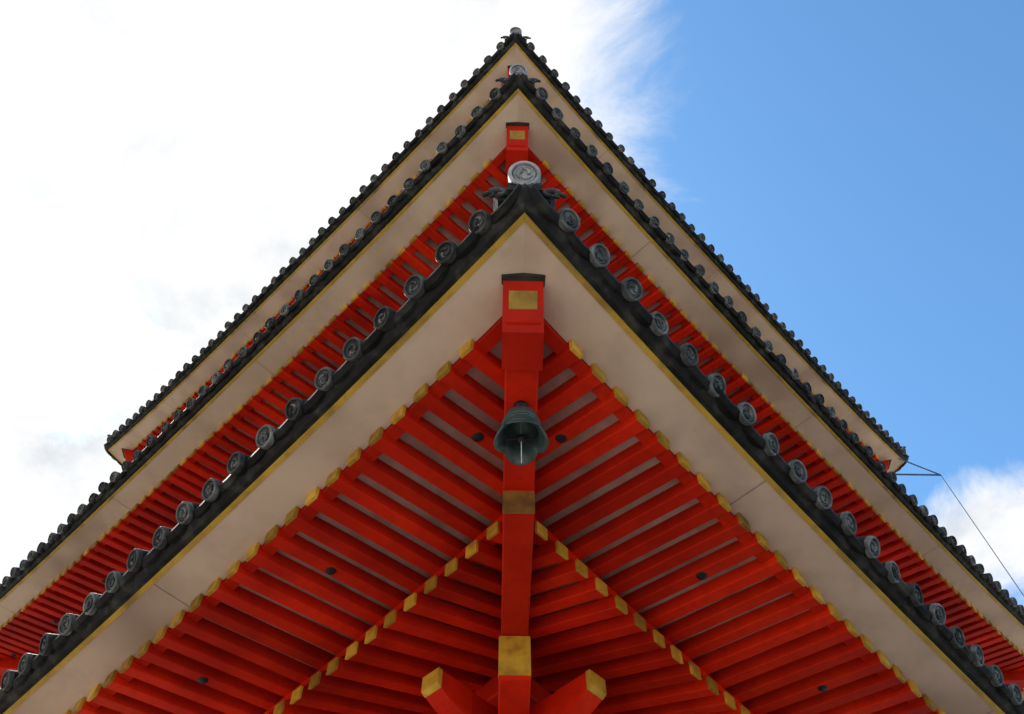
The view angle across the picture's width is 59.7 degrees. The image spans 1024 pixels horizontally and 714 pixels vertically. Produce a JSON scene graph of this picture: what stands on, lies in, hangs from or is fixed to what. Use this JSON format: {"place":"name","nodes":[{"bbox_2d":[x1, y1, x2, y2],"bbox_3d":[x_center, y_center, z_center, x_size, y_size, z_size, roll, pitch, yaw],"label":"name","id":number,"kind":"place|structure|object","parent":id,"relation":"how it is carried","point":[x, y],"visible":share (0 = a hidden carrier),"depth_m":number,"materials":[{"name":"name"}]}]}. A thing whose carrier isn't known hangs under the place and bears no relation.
{"place":"outdoors","nodes":[
{"label":"outdoors","id":0,"kind":"place"},
{"bbox_2d":[0,658,19,675],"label":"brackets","id":1,"kind":"object","parent":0,"point":[5,665],"visible":0.02,"depth_m":14.44,"materials":[{"name":"red wood"}]},
{"bbox_2d":[105,448,125,463],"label":"third roof eave boards","id":2,"kind":"object","parent":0,"point":[118,456],"visible":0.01,"depth_m":19.46,"materials":[{"name":"beige wood"}]},
{"bbox_2d":[107,434,140,460],"bbox_3d":[-4.573,1.373,20.676,8.825,5.404,2.379,1,-59,0],"label":"third roof hip","id":3,"kind":"object","parent":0,"point":[128,454],"visible":0.06,"depth_m":19.17,"materials":[{"name":"red wood"}]},
{"bbox_2d":[0,159,507,659],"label":"second roof rafters","id":4,"kind":"object","parent":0,"point":[32,627],"visible":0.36,"depth_m":11.87,"materials":[{"name":"red wood"}]},
{"bbox_2d":[0,74,517,634],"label":"second roof eave boards","id":5,"kind":"object","parent":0,"point":[436,190],"visible":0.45,"depth_m":10.97,"materials":[{"name":"wood"}]},
{"bbox_2d":[0,183,521,703],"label":"first roof tiles","id":6,"kind":"object","parent":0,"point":[416,289],"visible":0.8,"depth_m":5.73,"materials":[{"name":"black ceramic"}]},
{"bbox_2d":[0,73,515,591],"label":"second roof tiles","id":7,"kind":"object","parent":6,"relation":"on","point":[378,217],"visible":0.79,"depth_m":10.99,"materials":[{"name":"black ceramic"}]},
{"bbox_2d":[104,33,514,446],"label":"third roof tiles","id":8,"kind":"object","parent":7,"relation":"on","point":[430,121],"visible":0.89,"depth_m":16.23,"materials":[{"name":"black ceramic"}]},
{"bbox_2d":[0,183,524,713],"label":"first roof eave boards","id":9,"kind":"object","parent":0,"point":[406,359],"visible":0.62,"depth_m":5.83,"materials":[{"name":"wood"}]},
{"bbox_2d":[64,339,504,713],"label":"first roof rafters","id":10,"kind":"object","parent":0,"point":[203,666],"visible":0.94,"depth_m":6.29,"materials":[{"name":"red wood"}]},
{"bbox_2d":[104,33,515,451],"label":"third roof eave boards","id":11,"kind":"object","parent":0,"point":[298,275],"visible":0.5,"depth_m":16.32,"materials":[{"name":"beige wood"}]},
{"bbox_2d":[135,100,488,450],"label":"third roof rafters","id":12,"kind":"object","parent":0,"point":[305,287],"visible":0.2,"depth_m":17.57,"materials":[{"name":"red wood"}]},
{"bbox_2d":[474,676,497,707],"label":"first roof brackets","id":13,"kind":"object","parent":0,"point":[488,692],"visible":0.14,"depth_m":7.07,"materials":[{"name":"red wood"}]},
{"bbox_2d":[0,0,1023,605],"label":"sky","id":14,"kind":"structure","parent":0,"point":[858,165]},
{"bbox_2d":[421,161,606,713],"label":"first roof hip","id":15,"kind":"object","parent":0,"point":[442,692],"visible":0.84,"depth_m":5.84,"materials":[{"name":"red wood"}]},
{"bbox_2d":[494,400,548,465],"bbox_3d":[0.054,0.450,5.257,0.297,0.570,0.297,-39,-66,21],"label":"wind bell","id":16,"kind":"object","parent":15,"relation":"hanging from","point":[521,438],"visible":1,"depth_m":5.26,"materials":[{"name":"metal"}]},
{"bbox_2d":[501,27,530,77],"bbox_3d":[-0.011,-2.383,18.379,2.379,5.404,8.825,1,-59,0],"label":"third roof hip","id":17,"kind":"object","parent":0,"point":[515,30],"visible":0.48,"depth_m":15.20,"materials":[{"name":"grey ceramic"}]},
{"bbox_2d":[495,64,540,172],"bbox_3d":[0.022,-0.962,11.814,2.379,3.625,5.742,1,-59,0],"label":"second roof hip","id":18,"kind":"object","parent":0,"point":[517,142],"visible":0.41,"depth_m":10.01,"materials":[{"name":"red wood"}]},
{"bbox_2d":[530,678,551,707],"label":"first roof brackets","id":19,"kind":"object","parent":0,"point":[538,693],"visible":0.14,"depth_m":7.09,"materials":[{"name":"red wood"}]},
{"bbox_2d":[515,33,908,462],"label":"third roof eave boards","id":20,"kind":"object","parent":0,"point":[858,423],"visible":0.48,"depth_m":16.43,"materials":[{"name":"beige wood"}]},
{"bbox_2d":[528,340,945,713],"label":"first roof rafters","id":21,"kind":"object","parent":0,"point":[824,670],"visible":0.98,"depth_m":6.29,"materials":[{"name":"red wood"}]},
{"bbox_2d":[523,183,1016,713],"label":"first roof eave boards","id":22,"kind":"object","parent":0,"point":[587,311],"visible":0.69,"depth_m":5.83,"materials":[{"name":"wood"}]},
{"bbox_2d":[518,73,1023,660],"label":"second roof eave boards","id":23,"kind":"object","parent":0,"point":[580,175],"visible":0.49,"depth_m":11.05,"materials":[{"name":"wood"}]},
{"bbox_2d":[538,160,1023,671],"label":"second roof rafters","id":24,"kind":"object","parent":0,"point":[996,652],"visible":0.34,"depth_m":12.05,"materials":[{"name":"red wood"}]},
{"bbox_2d":[703,277,878,459],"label":"third roof rafters","id":25,"kind":"object","parent":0,"point":[875,456],"visible":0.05,"depth_m":18.55,"materials":[{"name":"red wood"}]},
{"bbox_2d":[883,446,905,471],"bbox_3d":[4.392,1.514,20.751,8.825,5.404,2.379,1,-59,0],"label":"third roof hip","id":26,"kind":"object","parent":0,"point":[887,463],"visible":0.09,"depth_m":19.40,"materials":[{"name":"red wood"}]},
{"bbox_2d":[887,460,906,471],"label":"third roof eave boards","id":27,"kind":"object","parent":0,"point":[893,467],"visible":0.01,"depth_m":19.60,"materials":[{"name":"beige wood"}]},
{"bbox_2d":[1002,670,1023,687],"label":"second roof hip","id":28,"kind":"object","parent":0,"point":[1009,677],"visible":0.02,"depth_m":14.59,"materials":[{"name":"red wood"}]},
{"label":"ground","id":29,"kind":"structure","parent":0,"visible":0},
{"bbox_2d":[895,458,1023,595],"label":"lightning conductor","id":30,"kind":"object","parent":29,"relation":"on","point":[936,474],"visible":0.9,"depth_m":19.21,"materials":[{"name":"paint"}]},
{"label":"stone platform","id":31,"kind":"structure","parent":29,"relation":"on","visible":0},
{"bbox_2d":[528,182,1023,713],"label":"first roof tiles","id":32,"kind":"object","parent":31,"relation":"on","point":[630,292],"visible":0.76,"depth_m":5.74,"materials":[{"name":"grey ceramic"}]},
{"bbox_2d":[520,73,1023,619],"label":"second roof tiles","id":33,"kind":"object","parent":32,"relation":"on","point":[622,187],"visible":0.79,"depth_m":11.06,"materials":[{"name":"black ceramic"}]},
{"bbox_2d":[517,33,908,457],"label":"third roof tiles","id":34,"kind":"object","parent":33,"relation":"on","point":[598,124],"visible":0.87,"depth_m":16.30,"materials":[{"name":"black ceramic"}]},
{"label":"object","id":35,"kind":"object","parent":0,"visible":0},
{"bbox_2d":[895,460,907,472],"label":"third roof tiles","id":36,"kind":"object","parent":35,"relation":"on","point":[900,467],"visible":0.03,"depth_m":19.70,"materials":[{"name":"black ceramic"}]},
{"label":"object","id":37,"kind":"object","parent":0,"visible":0},
{"bbox_2d":[104,448,121,467],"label":"third roof tiles","id":38,"kind":"object","parent":37,"relation":"on","point":[112,457],"visible":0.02,"depth_m":19.56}
]}

